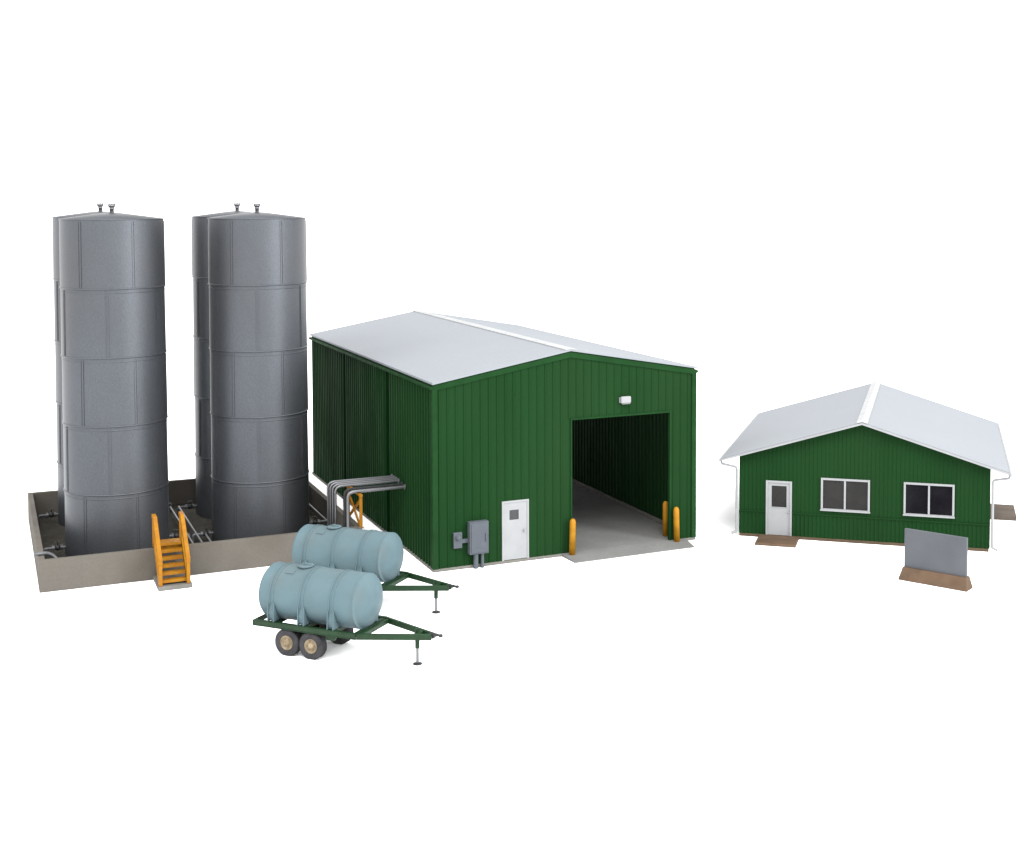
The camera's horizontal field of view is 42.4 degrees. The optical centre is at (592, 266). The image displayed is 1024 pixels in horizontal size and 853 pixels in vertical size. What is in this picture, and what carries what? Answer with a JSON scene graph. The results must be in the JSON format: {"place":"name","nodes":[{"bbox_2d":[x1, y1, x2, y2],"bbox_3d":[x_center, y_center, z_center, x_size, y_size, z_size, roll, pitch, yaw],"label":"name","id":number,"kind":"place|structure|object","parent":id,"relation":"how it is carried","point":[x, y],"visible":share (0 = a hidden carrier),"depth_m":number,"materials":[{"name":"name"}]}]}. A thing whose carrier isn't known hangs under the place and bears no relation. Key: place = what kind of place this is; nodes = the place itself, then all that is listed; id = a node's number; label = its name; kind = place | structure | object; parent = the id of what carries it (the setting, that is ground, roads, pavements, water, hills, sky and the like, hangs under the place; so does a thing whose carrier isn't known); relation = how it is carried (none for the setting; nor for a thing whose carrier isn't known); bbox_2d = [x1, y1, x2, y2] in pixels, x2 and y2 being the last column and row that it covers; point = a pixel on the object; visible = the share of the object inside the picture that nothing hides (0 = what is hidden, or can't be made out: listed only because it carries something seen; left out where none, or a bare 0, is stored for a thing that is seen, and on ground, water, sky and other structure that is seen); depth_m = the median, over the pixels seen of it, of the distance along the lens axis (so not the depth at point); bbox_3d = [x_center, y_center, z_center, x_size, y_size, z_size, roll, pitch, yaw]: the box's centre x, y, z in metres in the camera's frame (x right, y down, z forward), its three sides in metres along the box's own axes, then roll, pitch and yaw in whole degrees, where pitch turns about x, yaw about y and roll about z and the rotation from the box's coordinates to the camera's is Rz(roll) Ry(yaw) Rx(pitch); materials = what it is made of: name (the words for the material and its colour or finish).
{"place":"outdoors","nodes":[
{"label":"outdoors","id":0,"kind":"place"},
{"bbox_2d":[0,223,1023,852],"bbox_3d":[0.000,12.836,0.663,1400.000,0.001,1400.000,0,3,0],"label":"ground","id":1,"kind":"structure","parent":0,"point":[718,687],"depth_m":37.74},
{"bbox_2d":[151,511,191,590],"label":"stile steps","id":2,"kind":"structure","parent":1,"relation":"on","point":[171,580],"depth_m":43.86,"materials":[{"name":"yellow paint"}]},
{"bbox_2d":[28,478,358,592],"bbox_3d":[-15.490,9.750,50.160,10.740,1.057,11.020,-1,3,-25],"label":"containment basin","id":3,"kind":"object","parent":1,"relation":"on","point":[62,571],"visible":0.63,"depth_m":45.54,"materials":[{"name":"concrete"}]},
{"bbox_2d":[34,551,57,557],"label":"pipe","id":4,"kind":"object","parent":3,"relation":"on","point":[52,555],"visible":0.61,"depth_m":43.59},
{"bbox_2d":[37,203,171,526],"bbox_3d":[-19.490,3.791,52.440,3.628,12.605,3.628,1,3,20],"label":"storage tank","id":5,"kind":"object","parent":3,"relation":"on","point":[58,377],"visible":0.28,"depth_m":51.31,"materials":[{"name":"metal"}]},
{"bbox_2d":[43,204,190,556],"bbox_3d":[-17.255,4.043,47.556,3.628,12.605,3.628,1,3,20],"label":"storage tank","id":6,"kind":"object","parent":3,"relation":"on","point":[114,362],"visible":0.96,"depth_m":46.09,"materials":[{"name":"metal"}]},
{"bbox_2d":[169,506,193,542],"bbox_3d":[-14.630,9.945,48.885,9.244,0.084,3.617,2,4,39],"label":"floor pipe","id":7,"kind":"object","parent":3,"relation":"on","point":[177,518],"visible":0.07,"depth_m":51.15,"materials":[{"name":"metal"}]},
{"bbox_2d":[178,506,202,542],"bbox_3d":[-14.308,9.943,48.913,9.371,0.084,3.614,2,4,40],"label":"floor pipe","id":8,"kind":"object","parent":3,"relation":"on","point":[192,527],"visible":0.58,"depth_m":49.96,"materials":[{"name":"metal"}]},
{"bbox_2d":[177,203,247,518],"bbox_3d":[-14.467,3.718,53.857,3.628,12.605,3.612,1,3,20],"label":"storage tank","id":9,"kind":"object","parent":3,"relation":"on","point":[203,489],"visible":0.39,"depth_m":52.55,"materials":[{"name":"metal"}]},
{"bbox_2d":[192,203,326,541],"bbox_3d":[-12.554,3.940,49.557,3.628,12.605,3.628,1,3,20],"label":"storage tank","id":10,"kind":"object","parent":3,"relation":"on","point":[257,281],"visible":0.97,"depth_m":48.08,"materials":[{"name":"metal"}]},
{"bbox_2d":[309,503,326,521],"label":"floor pipe","id":11,"kind":"object","parent":3,"relation":"on","point":[317,511],"visible":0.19,"depth_m":52.17,"materials":[{"name":"metal"}]},
{"bbox_2d":[347,486,363,528],"bbox_3d":[-8.682,8.724,47.985,0.170,1.215,2.010,-1,3,-25],"label":"pipe support","id":12,"kind":"object","parent":3,"relation":"on","point":[360,518],"visible":0.62,"depth_m":47.21,"materials":[{"name":"yellow paint"}]},
{"bbox_2d":[329,475,394,524],"bbox_3d":[-8.530,9.061,48.787,2.473,2.455,0.187,-1,3,-25],"label":"overhead pipe","id":13,"kind":"object","parent":3,"relation":"on","point":[330,502],"visible":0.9,"depth_m":48.26,"materials":[{"name":"metal"}]},
{"bbox_2d":[332,477,396,524],"bbox_3d":[-8.402,9.074,48.539,2.453,2.455,0.187,-1,3,-25],"label":"overhead pipe","id":14,"kind":"object","parent":3,"relation":"on","point":[338,484],"visible":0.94,"depth_m":48.09,"materials":[{"name":"metal"}]},
{"bbox_2d":[334,478,399,524],"bbox_3d":[-8.269,9.087,48.281,2.433,2.455,0.187,-1,3,-25],"label":"overhead pipe","id":15,"kind":"object","parent":3,"relation":"on","point":[349,485],"visible":0.94,"depth_m":47.88,"materials":[{"name":"metal"}]},
{"bbox_2d":[343,482,402,526],"bbox_3d":[-7.993,9.127,47.959,2.208,2.410,0.217,-1,3,-25],"label":"overhead pipe","id":16,"kind":"object","parent":3,"relation":"on","point":[346,491],"visible":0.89,"depth_m":47.55,"materials":[{"name":"metal"}]},
{"bbox_2d":[252,562,442,665],"bbox_3d":[-6.750,9.730,37.096,5.695,2.485,1.704,1,3,22],"label":"tank trailer","id":17,"kind":"object","parent":1,"relation":"on","point":[321,605],"visible":1,"depth_m":36.81,"materials":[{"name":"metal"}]},
{"bbox_2d":[292,524,458,613],"bbox_3d":[-6.796,9.499,41.574,5.695,2.485,1.704,1,3,20],"label":"tank trailer","id":18,"kind":"object","parent":1,"relation":"on","point":[380,554],"visible":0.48,"depth_m":41.24,"materials":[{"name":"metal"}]},
{"bbox_2d":[309,310,697,572],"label":"machine shed","id":19,"kind":"structure","parent":1,"relation":"on","point":[487,443],"depth_m":48.40,"materials":[{"name":"green metal"}]},
{"bbox_2d":[327,474,392,525],"bbox_3d":[-8.658,9.048,49.036,2.493,2.455,0.187,-1,3,-25],"label":"overhead pipe","id":20,"kind":"object","parent":19,"relation":"attached to","point":[328,486],"visible":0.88,"depth_m":48.54,"materials":[{"name":"metal"}]},
{"bbox_2d":[346,484,405,526],"bbox_3d":[-7.839,9.152,47.657,2.188,2.390,0.217,-1,3,-25],"label":"overhead pipe","id":21,"kind":"object","parent":19,"relation":"attached to","point":[403,486],"visible":0.92,"depth_m":47.28,"materials":[{"name":"metal"}]},
{"bbox_2d":[502,499,528,560],"bbox_3d":[-2.708,9.310,46.486,1.020,2.115,0.140,-1,3,-25],"label":"door","id":22,"kind":"structure","parent":19,"relation":"in","point":[515,513],"depth_m":46.52,"materials":[{"name":"white paint"}]},
{"bbox_2d":[569,519,575,554],"bbox_3d":[-0.727,9.710,47.272,0.224,1.325,0.224,0,3,-25],"label":"bollard","id":23,"kind":"object","parent":19,"relation":"on","point":[572,536],"visible":1,"depth_m":47.18,"materials":[{"name":"yellow metal"}]},
{"bbox_2d":[663,501,667,535],"bbox_3d":[2.758,9.534,49.833,0.224,1.325,0.224,-1,3,-25],"label":"bollard","id":24,"kind":"object","parent":19,"relation":"on","point":[665,518],"visible":0.91,"depth_m":49.74,"materials":[{"name":"yellow metal"}]},
{"bbox_2d":[673,507,679,541],"bbox_3d":[3.120,9.617,49.078,0.224,1.325,0.224,-3,4,-25],"label":"bollard","id":25,"kind":"object","parent":19,"relation":"on","point":[676,525],"visible":1,"depth_m":48.99,"materials":[{"name":"yellow metal"}]},
{"bbox_2d":[755,535,798,547],"bbox_3d":[6.888,10.275,49.272,1.515,0.100,1.217,1,3,15],"label":"entrance step","id":26,"kind":"object","parent":1,"relation":"on","point":[776,541],"visible":1,"depth_m":49.01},
{"bbox_2d":[719,381,1011,551],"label":"office building","id":27,"kind":"structure","parent":1,"relation":"on","point":[877,463],"depth_m":49.35,"materials":[{"name":"green metal"}]},
{"bbox_2d":[766,480,791,535],"bbox_3d":[7.031,9.145,49.810,0.980,2.078,0.132,1,3,15],"label":"door","id":28,"kind":"structure","parent":27,"relation":"in","point":[778,493],"depth_m":49.83,"materials":[{"name":"white paint"}]},
{"bbox_2d":[820,478,869,513],"bbox_3d":[9.424,8.549,49.156,1.840,1.240,0.115,1,3,15],"label":"window","id":29,"kind":"structure","parent":27,"relation":"in","point":[837,495],"depth_m":49.16,"materials":[{"name":"white paint"}]},
{"bbox_2d":[903,482,954,518],"bbox_3d":[12.351,8.589,48.387,1.850,1.240,0.115,1,3,15],"label":"window","id":30,"kind":"structure","parent":27,"relation":"in","point":[920,499],"depth_m":48.39,"materials":[{"name":"white paint"}]},
{"bbox_2d":[898,528,972,591],"bbox_3d":[11.433,9.742,43.942,2.384,1.715,0.590,2,4,36],"label":"sign board","id":31,"kind":"object","parent":1,"relation":"on","point":[936,559],"visible":1,"depth_m":43.82,"materials":[{"name":"grey metal"}]},
{"bbox_2d":[990,504,1016,520],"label":"side slab","id":32,"kind":"structure","parent":1,"relation":"on","point":[1004,512],"depth_m":53.24,"materials":[{"name":"beige concrete"}]},
{"bbox_2d":[0,0,1023,224],"label":"sky","id":33,"kind":"structure","parent":0,"point":[319,111],"materials":[{"name":"white"}]}
]}

